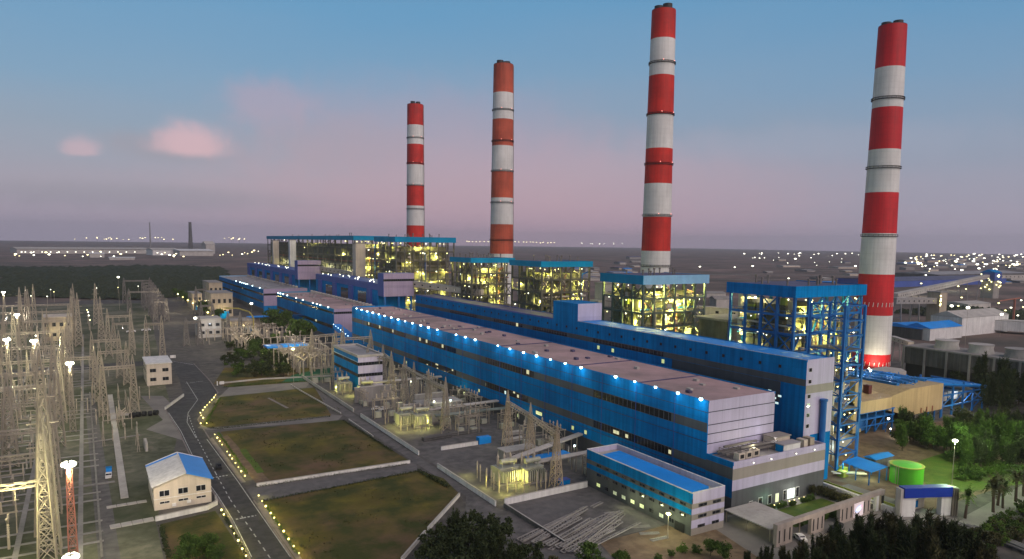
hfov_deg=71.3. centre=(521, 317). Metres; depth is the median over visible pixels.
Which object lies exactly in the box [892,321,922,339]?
shed
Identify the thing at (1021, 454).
broadleaf tree
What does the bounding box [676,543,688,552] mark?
leafy shrub
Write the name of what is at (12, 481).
circuit breaker
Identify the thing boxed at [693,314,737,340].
dust collector
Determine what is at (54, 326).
yard building
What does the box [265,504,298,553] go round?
hedge
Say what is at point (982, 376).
broadleaf tree
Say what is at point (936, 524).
casuarina tree
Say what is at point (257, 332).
bus support
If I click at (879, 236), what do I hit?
chimney
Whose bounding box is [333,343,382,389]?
office block
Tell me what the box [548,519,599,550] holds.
steel frame
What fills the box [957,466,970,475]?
leafy shrub
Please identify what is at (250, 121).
sky
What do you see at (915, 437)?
broadleaf tree
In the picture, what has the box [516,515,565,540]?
steel frame
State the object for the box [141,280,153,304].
lattice gantry
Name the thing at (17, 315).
floodlight mast
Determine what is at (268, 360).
broadleaf tree
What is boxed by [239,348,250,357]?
broadleaf tree
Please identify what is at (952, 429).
casuarina tree
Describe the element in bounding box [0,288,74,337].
lattice gantry
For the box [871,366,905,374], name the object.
outlet duct
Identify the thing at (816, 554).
casuarina tree
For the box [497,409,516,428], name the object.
bus rack
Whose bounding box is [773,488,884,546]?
entrance wall
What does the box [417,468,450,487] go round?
hedge
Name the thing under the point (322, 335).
lattice gantry
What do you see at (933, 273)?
shed
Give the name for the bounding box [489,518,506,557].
casuarina tree
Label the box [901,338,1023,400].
building
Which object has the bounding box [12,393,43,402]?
bus support
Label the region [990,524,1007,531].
leafy shrub
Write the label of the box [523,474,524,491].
post insulator
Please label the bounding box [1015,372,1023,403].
casuarina tree
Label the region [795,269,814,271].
distant store
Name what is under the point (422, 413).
transformer
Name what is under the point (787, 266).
distant store
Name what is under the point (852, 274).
distant store
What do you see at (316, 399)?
boundary wall
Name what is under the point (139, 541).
switchyard ground
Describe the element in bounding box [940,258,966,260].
distant store
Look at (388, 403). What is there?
bus rack
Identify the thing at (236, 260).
ground
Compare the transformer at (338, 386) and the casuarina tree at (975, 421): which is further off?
the transformer at (338, 386)
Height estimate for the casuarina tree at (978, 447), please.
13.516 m
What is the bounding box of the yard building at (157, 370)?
[142,355,171,385]
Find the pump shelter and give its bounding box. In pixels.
[831,456,887,484]
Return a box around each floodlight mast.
[1,291,6,326]
[3,338,13,405]
[14,314,21,365]
[30,339,39,408]
[60,460,78,558]
[62,552,79,558]
[65,361,76,431]
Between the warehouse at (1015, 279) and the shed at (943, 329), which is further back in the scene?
the warehouse at (1015, 279)
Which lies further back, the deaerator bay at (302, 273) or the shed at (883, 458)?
the deaerator bay at (302, 273)
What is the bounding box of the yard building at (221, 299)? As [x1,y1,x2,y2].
[204,290,232,318]
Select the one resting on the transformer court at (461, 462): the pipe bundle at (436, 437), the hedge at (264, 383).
the pipe bundle at (436, 437)
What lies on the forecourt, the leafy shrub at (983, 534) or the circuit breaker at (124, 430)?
the leafy shrub at (983, 534)
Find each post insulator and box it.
[498,474,499,492]
[515,475,516,491]
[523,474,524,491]
[536,472,537,490]
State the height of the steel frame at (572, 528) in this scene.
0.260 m
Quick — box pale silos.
[143,438,147,451]
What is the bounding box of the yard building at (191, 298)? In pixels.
[188,291,201,309]
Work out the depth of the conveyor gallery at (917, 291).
816.27 m
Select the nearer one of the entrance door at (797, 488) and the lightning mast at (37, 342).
the entrance door at (797, 488)
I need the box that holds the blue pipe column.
[818,398,827,442]
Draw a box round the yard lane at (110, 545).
[84,393,120,558]
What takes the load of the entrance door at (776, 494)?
in the control wing
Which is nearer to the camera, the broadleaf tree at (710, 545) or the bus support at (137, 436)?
the broadleaf tree at (710, 545)
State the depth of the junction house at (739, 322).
325.79 m
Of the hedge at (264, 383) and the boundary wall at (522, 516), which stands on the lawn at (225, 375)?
the hedge at (264, 383)
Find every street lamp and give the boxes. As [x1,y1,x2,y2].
[666,512,670,538]
[951,439,957,484]
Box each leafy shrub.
[654,553,662,558]
[668,549,674,555]
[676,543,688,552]
[691,544,702,553]
[780,500,787,507]
[807,484,822,494]
[817,485,828,496]
[821,487,835,496]
[825,490,838,499]
[833,493,843,501]
[838,493,852,500]
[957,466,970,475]
[958,460,972,465]
[960,473,968,480]
[968,470,983,480]
[971,467,986,478]
[976,530,988,541]
[981,522,991,530]
[982,461,993,466]
[985,523,997,531]
[985,535,1002,546]
[986,464,999,473]
[990,518,1006,526]
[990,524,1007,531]
[992,511,1008,521]
[996,520,1011,527]
[997,531,1014,539]
[998,531,1010,545]
[1005,507,1019,515]
[1005,527,1023,542]
[1006,518,1019,528]
[1008,524,1023,539]
[1013,498,1023,509]
[1013,525,1023,537]
[1017,507,1023,513]
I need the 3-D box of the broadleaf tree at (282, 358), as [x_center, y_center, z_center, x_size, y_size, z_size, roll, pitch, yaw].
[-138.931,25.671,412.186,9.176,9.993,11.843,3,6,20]
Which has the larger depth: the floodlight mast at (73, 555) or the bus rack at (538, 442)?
the bus rack at (538, 442)
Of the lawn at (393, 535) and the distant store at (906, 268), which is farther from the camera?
the distant store at (906, 268)
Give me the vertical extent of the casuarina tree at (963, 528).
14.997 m
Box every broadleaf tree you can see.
[170,543,197,558]
[176,289,184,296]
[177,532,197,548]
[188,536,208,558]
[199,532,219,553]
[202,301,207,311]
[205,543,224,558]
[212,308,224,315]
[219,354,231,362]
[223,340,235,347]
[228,355,238,362]
[231,362,244,376]
[233,358,244,365]
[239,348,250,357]
[239,363,253,376]
[246,339,261,348]
[246,344,260,357]
[253,361,269,372]
[254,360,264,374]
[255,338,269,346]
[259,348,271,356]
[259,354,269,359]
[259,358,273,367]
[260,308,282,329]
[263,369,273,377]
[270,351,284,362]
[270,353,291,363]
[274,361,286,375]
[275,309,292,329]
[275,363,290,372]
[275,363,290,376]
[283,317,310,339]
[300,319,317,341]
[412,531,449,558]
[425,522,452,548]
[436,523,465,558]
[444,536,481,558]
[457,518,486,546]
[460,509,488,531]
[473,513,500,530]
[485,516,514,545]
[515,541,544,558]
[575,540,601,558]
[593,554,605,558]
[611,548,630,558]
[703,539,717,555]
[715,540,732,558]
[890,418,918,437]
[908,423,921,441]
[919,426,944,448]
[944,439,961,460]
[949,370,966,380]
[950,406,973,422]
[973,372,995,383]
[974,380,985,394]
[979,418,1005,437]
[998,445,1023,462]
[1014,434,1023,446]
[1016,442,1023,448]
[1016,450,1023,464]
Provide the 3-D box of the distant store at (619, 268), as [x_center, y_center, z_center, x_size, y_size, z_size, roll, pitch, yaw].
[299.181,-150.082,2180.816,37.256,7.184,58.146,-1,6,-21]
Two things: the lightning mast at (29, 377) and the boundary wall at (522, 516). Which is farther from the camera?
the lightning mast at (29, 377)
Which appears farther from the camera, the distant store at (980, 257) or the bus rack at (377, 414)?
the distant store at (980, 257)
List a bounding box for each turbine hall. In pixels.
[219,275,306,313]
[277,290,374,343]
[352,305,774,476]
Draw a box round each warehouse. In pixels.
[10,247,146,253]
[88,252,104,257]
[108,257,134,259]
[146,248,175,254]
[172,249,212,255]
[583,277,599,280]
[698,291,725,296]
[709,296,728,307]
[1006,278,1023,280]
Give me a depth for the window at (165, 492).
197.81 m
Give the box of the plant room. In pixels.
[762,431,790,448]
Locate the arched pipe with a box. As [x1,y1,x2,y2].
[224,307,253,335]
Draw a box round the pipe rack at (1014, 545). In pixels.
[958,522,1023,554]
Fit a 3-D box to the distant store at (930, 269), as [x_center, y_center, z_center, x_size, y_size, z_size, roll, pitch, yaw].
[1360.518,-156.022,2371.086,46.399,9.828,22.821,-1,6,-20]
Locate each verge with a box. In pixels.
[210,438,245,482]
[218,435,269,482]
[257,501,301,558]
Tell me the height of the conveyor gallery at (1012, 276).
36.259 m
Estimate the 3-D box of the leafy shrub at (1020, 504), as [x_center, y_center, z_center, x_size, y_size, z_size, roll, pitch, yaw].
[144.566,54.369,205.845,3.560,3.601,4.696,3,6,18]
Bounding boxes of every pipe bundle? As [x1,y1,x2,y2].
[421,433,451,441]
[448,427,481,435]
[502,436,522,442]
[504,430,522,435]
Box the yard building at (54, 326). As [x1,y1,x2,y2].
[42,313,73,341]
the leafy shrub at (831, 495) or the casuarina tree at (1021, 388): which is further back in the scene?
the casuarina tree at (1021, 388)
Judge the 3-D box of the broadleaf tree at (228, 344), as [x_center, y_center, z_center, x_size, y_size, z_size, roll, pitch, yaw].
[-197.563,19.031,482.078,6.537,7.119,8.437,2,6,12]
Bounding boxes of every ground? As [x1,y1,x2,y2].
[0,240,1023,360]
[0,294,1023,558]
[0,303,176,558]
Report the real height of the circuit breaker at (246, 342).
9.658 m
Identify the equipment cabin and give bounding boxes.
[775,439,800,451]
[796,435,814,447]
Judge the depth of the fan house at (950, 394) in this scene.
333.14 m
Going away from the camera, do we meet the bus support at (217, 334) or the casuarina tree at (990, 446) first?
the casuarina tree at (990, 446)
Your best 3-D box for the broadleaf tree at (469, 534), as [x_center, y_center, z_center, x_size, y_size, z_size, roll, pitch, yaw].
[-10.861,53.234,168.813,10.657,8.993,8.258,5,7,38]
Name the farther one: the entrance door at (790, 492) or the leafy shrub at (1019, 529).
the entrance door at (790, 492)
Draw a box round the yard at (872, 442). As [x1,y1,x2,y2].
[824,421,1023,509]
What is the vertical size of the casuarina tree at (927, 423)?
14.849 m
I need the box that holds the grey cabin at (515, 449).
[497,443,537,458]
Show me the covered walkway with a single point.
(338, 329)
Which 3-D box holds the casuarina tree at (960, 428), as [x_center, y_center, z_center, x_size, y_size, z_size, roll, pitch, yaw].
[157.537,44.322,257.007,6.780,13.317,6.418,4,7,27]
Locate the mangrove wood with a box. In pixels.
[0,264,229,299]
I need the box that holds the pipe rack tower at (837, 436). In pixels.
[807,302,866,470]
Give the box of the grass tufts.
[201,396,482,557]
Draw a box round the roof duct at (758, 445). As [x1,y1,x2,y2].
[717,439,777,458]
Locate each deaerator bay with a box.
[247,260,320,290]
[316,272,413,309]
[416,294,834,478]
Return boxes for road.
[2,359,174,374]
[166,360,291,558]
[299,384,611,558]
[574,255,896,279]
[959,485,1023,526]
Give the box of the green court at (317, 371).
[283,368,333,381]
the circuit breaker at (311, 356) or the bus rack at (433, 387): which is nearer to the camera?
the bus rack at (433, 387)
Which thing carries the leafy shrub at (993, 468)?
on the lawn at (939, 468)
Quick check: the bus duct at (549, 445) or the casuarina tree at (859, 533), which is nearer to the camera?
the casuarina tree at (859, 533)
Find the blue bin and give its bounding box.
[105,466,111,471]
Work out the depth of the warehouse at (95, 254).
2622.05 m
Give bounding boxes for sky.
[0,0,1023,254]
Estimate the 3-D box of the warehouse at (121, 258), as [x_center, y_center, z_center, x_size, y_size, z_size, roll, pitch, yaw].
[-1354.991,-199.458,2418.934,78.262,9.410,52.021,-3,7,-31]
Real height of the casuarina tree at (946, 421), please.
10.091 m
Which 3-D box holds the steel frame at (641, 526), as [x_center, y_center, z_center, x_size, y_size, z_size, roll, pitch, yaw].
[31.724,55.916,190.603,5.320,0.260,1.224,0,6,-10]
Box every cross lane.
[198,414,342,429]
[216,382,308,399]
[247,461,417,502]
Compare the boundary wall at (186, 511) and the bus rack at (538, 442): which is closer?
the boundary wall at (186, 511)
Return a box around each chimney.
[149,222,150,246]
[188,222,192,248]
[406,101,424,246]
[490,60,513,303]
[640,3,675,288]
[851,19,907,368]
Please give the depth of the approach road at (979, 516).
206.95 m
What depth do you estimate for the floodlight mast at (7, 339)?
312.89 m
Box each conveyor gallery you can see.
[320,266,352,275]
[413,281,483,295]
[691,305,737,314]
[891,336,913,365]
[892,297,936,321]
[894,274,989,321]
[1002,275,1023,277]
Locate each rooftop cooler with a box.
[733,451,745,460]
[741,449,752,458]
[749,447,759,457]
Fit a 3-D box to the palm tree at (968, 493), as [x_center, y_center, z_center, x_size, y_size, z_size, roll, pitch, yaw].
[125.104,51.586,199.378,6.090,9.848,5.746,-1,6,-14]
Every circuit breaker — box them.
[5,513,10,549]
[7,442,31,469]
[11,383,42,403]
[11,417,31,441]
[11,474,14,504]
[76,397,98,412]
[95,407,119,424]
[112,421,137,440]
[118,408,125,426]
[129,386,149,399]
[230,328,253,340]
[232,332,255,348]
[242,336,251,349]
[279,330,300,342]
[285,351,297,369]
[286,356,311,375]
[291,352,307,374]
[292,338,317,353]
[297,353,322,372]
[304,351,317,371]
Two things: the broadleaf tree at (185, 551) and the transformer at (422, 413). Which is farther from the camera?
the transformer at (422, 413)
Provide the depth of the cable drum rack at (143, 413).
300.52 m
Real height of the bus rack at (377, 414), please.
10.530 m
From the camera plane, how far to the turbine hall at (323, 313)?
565.55 m
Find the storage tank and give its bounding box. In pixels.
[889,460,924,484]
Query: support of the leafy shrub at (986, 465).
on the lawn at (939, 468)
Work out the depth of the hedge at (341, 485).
218.96 m
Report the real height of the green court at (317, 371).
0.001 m
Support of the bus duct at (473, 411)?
on the transformer court at (461, 462)
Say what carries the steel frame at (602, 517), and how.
on the service road at (479, 504)
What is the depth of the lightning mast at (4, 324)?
495.57 m
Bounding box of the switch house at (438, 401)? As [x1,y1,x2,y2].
[413,396,461,411]
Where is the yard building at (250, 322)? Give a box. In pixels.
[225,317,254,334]
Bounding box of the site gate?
[894,484,959,516]
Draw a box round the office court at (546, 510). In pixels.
[501,488,664,541]
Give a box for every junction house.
[590,282,619,320]
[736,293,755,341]
[925,291,947,321]
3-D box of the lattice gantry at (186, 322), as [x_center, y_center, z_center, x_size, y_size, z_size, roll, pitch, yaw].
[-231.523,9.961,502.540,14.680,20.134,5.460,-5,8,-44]
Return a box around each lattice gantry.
[0,284,76,327]
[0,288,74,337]
[0,295,74,347]
[0,305,73,360]
[0,317,73,378]
[0,329,69,393]
[0,337,68,405]
[0,347,67,422]
[0,358,66,446]
[0,379,62,476]
[0,394,62,513]
[0,408,57,558]
[63,346,101,407]
[89,330,122,379]
[96,341,129,386]
[98,354,139,416]
[105,308,135,356]
[111,316,135,348]
[122,277,151,303]
[127,288,160,312]
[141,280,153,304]
[142,282,155,307]
[143,315,165,356]
[144,285,158,309]
[148,291,163,315]
[150,295,166,318]
[153,298,169,321]
[182,317,203,345]
[194,286,206,314]
[199,301,214,315]
[225,312,243,340]
[308,326,345,366]
[331,329,373,373]
[366,345,396,395]
[399,356,451,430]
[501,391,562,486]
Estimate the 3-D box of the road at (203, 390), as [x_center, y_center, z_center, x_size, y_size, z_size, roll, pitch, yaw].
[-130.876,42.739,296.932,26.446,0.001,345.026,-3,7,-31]
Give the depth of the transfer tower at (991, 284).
1105.28 m
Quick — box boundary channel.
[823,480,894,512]
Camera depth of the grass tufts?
250.91 m
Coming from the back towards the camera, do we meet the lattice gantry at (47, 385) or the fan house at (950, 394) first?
the fan house at (950, 394)
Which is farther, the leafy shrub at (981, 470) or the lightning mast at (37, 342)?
the lightning mast at (37, 342)
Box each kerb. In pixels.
[165,409,250,558]
[194,364,241,481]
[253,500,293,558]
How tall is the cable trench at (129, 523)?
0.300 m
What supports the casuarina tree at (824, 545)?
on the forecourt
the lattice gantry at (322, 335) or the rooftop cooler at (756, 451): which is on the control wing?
the rooftop cooler at (756, 451)
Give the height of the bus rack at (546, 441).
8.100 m
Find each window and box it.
[159,490,169,496]
[178,487,187,493]
[196,484,205,490]
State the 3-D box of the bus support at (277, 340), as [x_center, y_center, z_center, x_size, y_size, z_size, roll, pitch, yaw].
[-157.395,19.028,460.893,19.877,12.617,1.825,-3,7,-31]
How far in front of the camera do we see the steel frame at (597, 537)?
181.68 m
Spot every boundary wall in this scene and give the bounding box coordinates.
[155,495,217,520]
[165,394,183,408]
[219,375,332,383]
[256,460,409,486]
[290,384,340,413]
[302,375,353,411]
[348,419,373,436]
[360,413,418,454]
[401,530,425,558]
[427,493,459,529]
[437,463,495,505]
[441,441,477,449]
[504,481,587,503]
[504,503,564,544]
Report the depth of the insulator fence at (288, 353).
411.58 m
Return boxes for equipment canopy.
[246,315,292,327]
[263,342,305,358]
[525,450,568,461]
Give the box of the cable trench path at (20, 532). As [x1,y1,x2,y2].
[0,335,103,558]
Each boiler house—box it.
[266,233,387,278]
[374,233,455,310]
[450,252,514,305]
[509,254,592,312]
[600,267,708,334]
[726,274,866,429]
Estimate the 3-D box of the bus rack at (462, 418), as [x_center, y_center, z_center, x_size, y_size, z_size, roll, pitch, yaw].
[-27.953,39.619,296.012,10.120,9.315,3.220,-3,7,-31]
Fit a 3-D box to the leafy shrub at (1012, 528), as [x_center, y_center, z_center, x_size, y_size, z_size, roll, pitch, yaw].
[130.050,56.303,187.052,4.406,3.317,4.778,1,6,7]
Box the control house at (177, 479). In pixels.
[145,452,212,510]
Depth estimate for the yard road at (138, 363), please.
415.90 m
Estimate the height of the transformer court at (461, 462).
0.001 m
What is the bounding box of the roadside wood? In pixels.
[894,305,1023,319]
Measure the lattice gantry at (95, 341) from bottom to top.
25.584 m
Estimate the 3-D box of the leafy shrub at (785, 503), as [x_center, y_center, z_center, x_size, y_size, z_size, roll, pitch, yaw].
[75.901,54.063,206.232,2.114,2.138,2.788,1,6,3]
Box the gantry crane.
[999,297,1020,319]
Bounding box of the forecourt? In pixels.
[715,484,987,558]
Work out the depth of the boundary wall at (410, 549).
173.87 m
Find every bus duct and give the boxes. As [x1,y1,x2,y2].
[361,375,441,391]
[429,399,498,417]
[434,407,506,424]
[508,432,582,463]
[534,450,586,472]
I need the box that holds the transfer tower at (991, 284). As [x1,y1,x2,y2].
[980,269,1001,298]
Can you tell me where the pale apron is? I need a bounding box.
[141,396,181,439]
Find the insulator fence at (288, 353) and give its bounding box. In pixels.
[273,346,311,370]
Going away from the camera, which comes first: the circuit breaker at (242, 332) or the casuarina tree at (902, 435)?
the casuarina tree at (902, 435)
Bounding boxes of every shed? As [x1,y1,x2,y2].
[836,275,1005,286]
[863,452,893,465]
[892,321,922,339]
[895,270,1023,276]
[908,320,961,340]
[930,308,1008,335]
[947,300,990,307]
[994,319,1023,331]
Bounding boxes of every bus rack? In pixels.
[310,363,332,382]
[332,368,343,380]
[357,386,368,406]
[371,392,398,418]
[380,384,405,408]
[389,373,404,388]
[391,364,409,380]
[423,371,437,391]
[423,381,443,392]
[442,401,465,425]
[450,385,467,401]
[454,409,480,433]
[464,389,482,413]
[466,401,489,426]
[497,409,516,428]
[518,417,548,445]
[541,434,560,460]
[545,420,565,448]
[581,451,586,474]
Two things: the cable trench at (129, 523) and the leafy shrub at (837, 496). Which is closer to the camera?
the cable trench at (129, 523)
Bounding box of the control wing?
[705,440,825,513]
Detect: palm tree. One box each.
[956,483,981,518]
[982,474,1006,512]
[989,471,1014,505]
[997,480,1011,508]
[1001,467,1023,500]
[1011,462,1023,496]
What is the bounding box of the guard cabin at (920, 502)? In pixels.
[915,498,924,508]
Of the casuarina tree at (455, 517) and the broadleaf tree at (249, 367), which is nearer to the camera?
the casuarina tree at (455, 517)
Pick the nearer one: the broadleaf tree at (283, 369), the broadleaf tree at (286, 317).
the broadleaf tree at (283, 369)
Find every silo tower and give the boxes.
[271,240,278,264]
[288,239,295,266]
[352,243,365,276]
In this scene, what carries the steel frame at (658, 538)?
on the bare earth
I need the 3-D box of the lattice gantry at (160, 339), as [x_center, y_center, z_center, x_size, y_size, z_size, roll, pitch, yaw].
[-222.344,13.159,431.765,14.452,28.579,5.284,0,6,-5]
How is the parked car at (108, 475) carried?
on the switchyard ground at (139, 541)
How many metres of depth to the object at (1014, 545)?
180.22 m
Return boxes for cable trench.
[79,481,114,486]
[84,434,139,443]
[89,392,102,558]
[106,500,146,508]
[108,394,128,498]
[110,517,154,528]
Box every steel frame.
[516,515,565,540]
[519,506,587,541]
[520,510,581,542]
[531,508,587,542]
[533,516,582,543]
[543,512,612,544]
[543,522,586,545]
[545,518,593,545]
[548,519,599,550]
[554,516,621,548]
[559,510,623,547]
[560,513,614,553]
[565,527,614,552]
[569,517,617,551]
[574,519,622,552]
[574,522,640,554]
[590,501,602,507]
[633,524,649,527]
[639,531,659,534]
[650,535,668,541]
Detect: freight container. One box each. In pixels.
[476,435,490,444]
[556,477,569,485]
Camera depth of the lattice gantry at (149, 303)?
694.02 m
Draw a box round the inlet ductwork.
[843,381,894,434]
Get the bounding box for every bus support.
[0,410,40,426]
[0,433,33,454]
[0,462,25,491]
[0,499,18,532]
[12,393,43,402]
[13,378,46,397]
[102,421,104,445]
[103,412,131,429]
[135,427,139,451]
[207,328,232,344]
[227,326,255,341]
[230,326,255,332]
[255,328,260,338]
[263,336,292,347]
[286,342,315,350]
[303,336,332,356]
[312,348,331,367]
[317,350,326,373]
[319,343,329,365]
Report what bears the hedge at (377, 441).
on the lawn at (299, 461)
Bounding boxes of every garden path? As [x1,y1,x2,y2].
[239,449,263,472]
[268,398,287,407]
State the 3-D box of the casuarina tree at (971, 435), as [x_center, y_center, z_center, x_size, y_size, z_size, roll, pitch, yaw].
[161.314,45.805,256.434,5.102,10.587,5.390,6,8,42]
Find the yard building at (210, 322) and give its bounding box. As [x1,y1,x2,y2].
[194,315,221,337]
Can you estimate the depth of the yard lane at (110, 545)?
208.11 m
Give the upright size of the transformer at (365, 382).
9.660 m
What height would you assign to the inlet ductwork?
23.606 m
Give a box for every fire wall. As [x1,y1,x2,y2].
[354,384,391,402]
[402,402,423,411]
[414,391,442,399]
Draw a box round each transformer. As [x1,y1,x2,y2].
[333,372,352,393]
[357,377,374,386]
[393,402,412,427]
[411,402,432,427]
[418,398,440,423]
[489,450,520,485]
[516,451,544,484]
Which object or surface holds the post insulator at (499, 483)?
on the transformer court at (461, 462)
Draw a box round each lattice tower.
[0,373,20,468]
[15,287,26,348]
[24,286,31,336]
[26,349,62,557]
[26,394,57,537]
[45,335,62,414]
[73,293,83,346]
[92,283,99,324]
[96,296,105,340]
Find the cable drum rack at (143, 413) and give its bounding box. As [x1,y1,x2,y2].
[129,410,158,417]
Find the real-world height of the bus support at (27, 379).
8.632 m
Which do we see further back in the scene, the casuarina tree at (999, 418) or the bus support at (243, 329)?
the bus support at (243, 329)
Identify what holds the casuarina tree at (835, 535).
on the forecourt
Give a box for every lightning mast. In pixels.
[0,394,14,467]
[0,472,3,502]
[2,307,6,343]
[10,362,22,438]
[18,357,29,418]
[25,350,33,400]
[31,339,39,384]
[36,325,40,368]
[41,311,47,353]
[46,308,50,341]
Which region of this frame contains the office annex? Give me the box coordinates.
[586,444,724,535]
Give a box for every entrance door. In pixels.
[767,494,771,503]
[775,493,778,501]
[783,489,786,499]
[787,487,794,498]
[795,486,798,496]
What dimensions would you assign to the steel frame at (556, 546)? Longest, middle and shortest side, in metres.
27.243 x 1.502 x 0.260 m
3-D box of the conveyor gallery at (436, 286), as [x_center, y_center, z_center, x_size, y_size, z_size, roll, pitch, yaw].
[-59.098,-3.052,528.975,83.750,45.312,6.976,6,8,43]
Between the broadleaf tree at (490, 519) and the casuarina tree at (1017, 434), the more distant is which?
the casuarina tree at (1017, 434)
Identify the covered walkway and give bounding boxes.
[333,324,351,343]
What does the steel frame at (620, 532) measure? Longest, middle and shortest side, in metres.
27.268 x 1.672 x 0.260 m
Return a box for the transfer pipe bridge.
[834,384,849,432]
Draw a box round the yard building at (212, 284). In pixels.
[202,280,222,301]
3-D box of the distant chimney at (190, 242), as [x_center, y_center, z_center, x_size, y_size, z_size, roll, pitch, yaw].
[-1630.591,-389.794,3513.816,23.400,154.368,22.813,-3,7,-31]
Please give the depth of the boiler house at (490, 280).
505.25 m
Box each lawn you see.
[160,511,246,558]
[201,387,330,427]
[214,368,315,386]
[221,420,407,480]
[262,470,457,558]
[779,498,836,526]
[918,452,1022,491]
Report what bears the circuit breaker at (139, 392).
on the switchyard ground at (139, 541)
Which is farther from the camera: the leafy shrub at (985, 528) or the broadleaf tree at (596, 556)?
the leafy shrub at (985, 528)
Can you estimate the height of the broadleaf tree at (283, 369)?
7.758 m
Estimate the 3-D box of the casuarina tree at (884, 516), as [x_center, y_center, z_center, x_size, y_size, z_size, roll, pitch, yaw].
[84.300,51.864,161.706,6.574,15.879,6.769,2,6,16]
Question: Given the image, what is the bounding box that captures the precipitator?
[848,367,943,419]
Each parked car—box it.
[105,472,111,478]
[215,463,221,468]
[793,533,807,542]
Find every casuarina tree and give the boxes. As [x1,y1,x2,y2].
[445,506,466,545]
[471,521,499,558]
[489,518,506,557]
[498,536,525,558]
[743,550,750,558]
[758,545,774,558]
[777,545,791,558]
[789,550,796,558]
[791,538,808,558]
[804,542,829,558]
[810,533,821,554]
[815,532,838,558]
[828,516,842,555]
[828,527,861,558]
[847,528,853,547]
[850,512,875,558]
[852,509,881,541]
[876,510,899,558]
[880,509,907,532]
[887,513,925,558]
[893,418,904,438]
[895,422,908,450]
[896,405,907,416]
[898,407,915,439]
[908,507,942,541]
[911,514,936,557]
[915,523,948,558]
[916,412,937,448]
[919,429,930,448]
[936,425,949,451]
[938,514,966,558]
[938,519,949,549]
[942,415,950,428]
[948,420,962,449]
[949,518,967,556]
[950,423,968,458]
[952,417,963,424]
[954,428,965,440]
[956,433,976,466]
[961,525,983,558]
[967,432,977,438]
[970,433,985,464]
[971,407,990,422]
[971,412,981,425]
[972,351,989,395]
[974,540,986,558]
[978,408,994,420]
[979,374,999,410]
[979,415,994,434]
[979,437,989,466]
[981,429,990,437]
[981,429,997,446]
[983,438,994,462]
[983,544,999,558]
[987,438,999,465]
[989,412,1007,434]
[993,357,1012,406]
[993,368,1018,411]
[996,428,1006,442]
[997,434,1011,460]
[1001,441,1020,463]
[1004,420,1023,442]
[1004,438,1018,459]
[1011,407,1023,420]
[1012,370,1019,381]
[1013,424,1023,442]
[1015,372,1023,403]
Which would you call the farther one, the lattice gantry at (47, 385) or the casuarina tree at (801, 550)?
the lattice gantry at (47, 385)
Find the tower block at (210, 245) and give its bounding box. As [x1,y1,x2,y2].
[201,241,214,253]
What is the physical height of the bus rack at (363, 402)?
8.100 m
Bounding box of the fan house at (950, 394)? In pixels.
[919,374,984,416]
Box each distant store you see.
[582,273,599,275]
[610,267,627,269]
[626,256,640,258]
[776,265,799,266]
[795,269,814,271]
[809,277,830,279]
[828,266,856,268]
[843,273,858,275]
[896,263,916,264]
[897,260,923,261]
[899,267,914,269]
[923,269,938,270]
[924,260,942,261]
[924,265,947,267]
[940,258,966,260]
[948,265,959,267]
[951,262,978,265]
[967,258,978,260]
[968,256,983,258]
[988,261,1010,263]
[1006,280,1023,282]
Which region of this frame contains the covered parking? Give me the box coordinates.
[724,501,799,541]
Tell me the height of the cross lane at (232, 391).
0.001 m
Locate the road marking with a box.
[169,362,289,557]
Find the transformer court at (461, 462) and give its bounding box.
[281,353,591,506]
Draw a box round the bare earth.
[601,525,755,558]
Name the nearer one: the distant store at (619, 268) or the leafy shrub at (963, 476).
the leafy shrub at (963, 476)
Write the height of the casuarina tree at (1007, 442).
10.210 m
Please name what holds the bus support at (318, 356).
on the green court at (317, 371)
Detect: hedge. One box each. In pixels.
[158,524,171,557]
[204,397,220,424]
[207,415,329,428]
[217,431,247,473]
[220,510,248,554]
[224,380,304,386]
[255,463,405,486]
[263,470,416,500]
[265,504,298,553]
[342,420,393,451]
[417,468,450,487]
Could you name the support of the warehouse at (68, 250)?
on the ground at (236, 260)
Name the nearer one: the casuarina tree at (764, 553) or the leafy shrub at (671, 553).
the casuarina tree at (764, 553)
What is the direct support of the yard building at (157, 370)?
on the switchyard ground at (139, 541)
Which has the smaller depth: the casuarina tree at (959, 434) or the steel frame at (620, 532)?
the steel frame at (620, 532)
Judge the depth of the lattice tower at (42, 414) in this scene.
178.63 m
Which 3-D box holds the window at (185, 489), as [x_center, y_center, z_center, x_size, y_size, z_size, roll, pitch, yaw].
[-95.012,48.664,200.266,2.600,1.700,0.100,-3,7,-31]
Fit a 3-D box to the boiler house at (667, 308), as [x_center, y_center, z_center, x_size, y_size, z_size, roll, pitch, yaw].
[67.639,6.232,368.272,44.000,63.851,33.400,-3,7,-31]
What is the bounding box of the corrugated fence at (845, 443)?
[830,439,851,452]
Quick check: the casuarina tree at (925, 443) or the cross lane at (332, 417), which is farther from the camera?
the cross lane at (332, 417)
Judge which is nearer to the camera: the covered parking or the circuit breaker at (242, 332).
the covered parking
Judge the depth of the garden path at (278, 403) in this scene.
328.06 m

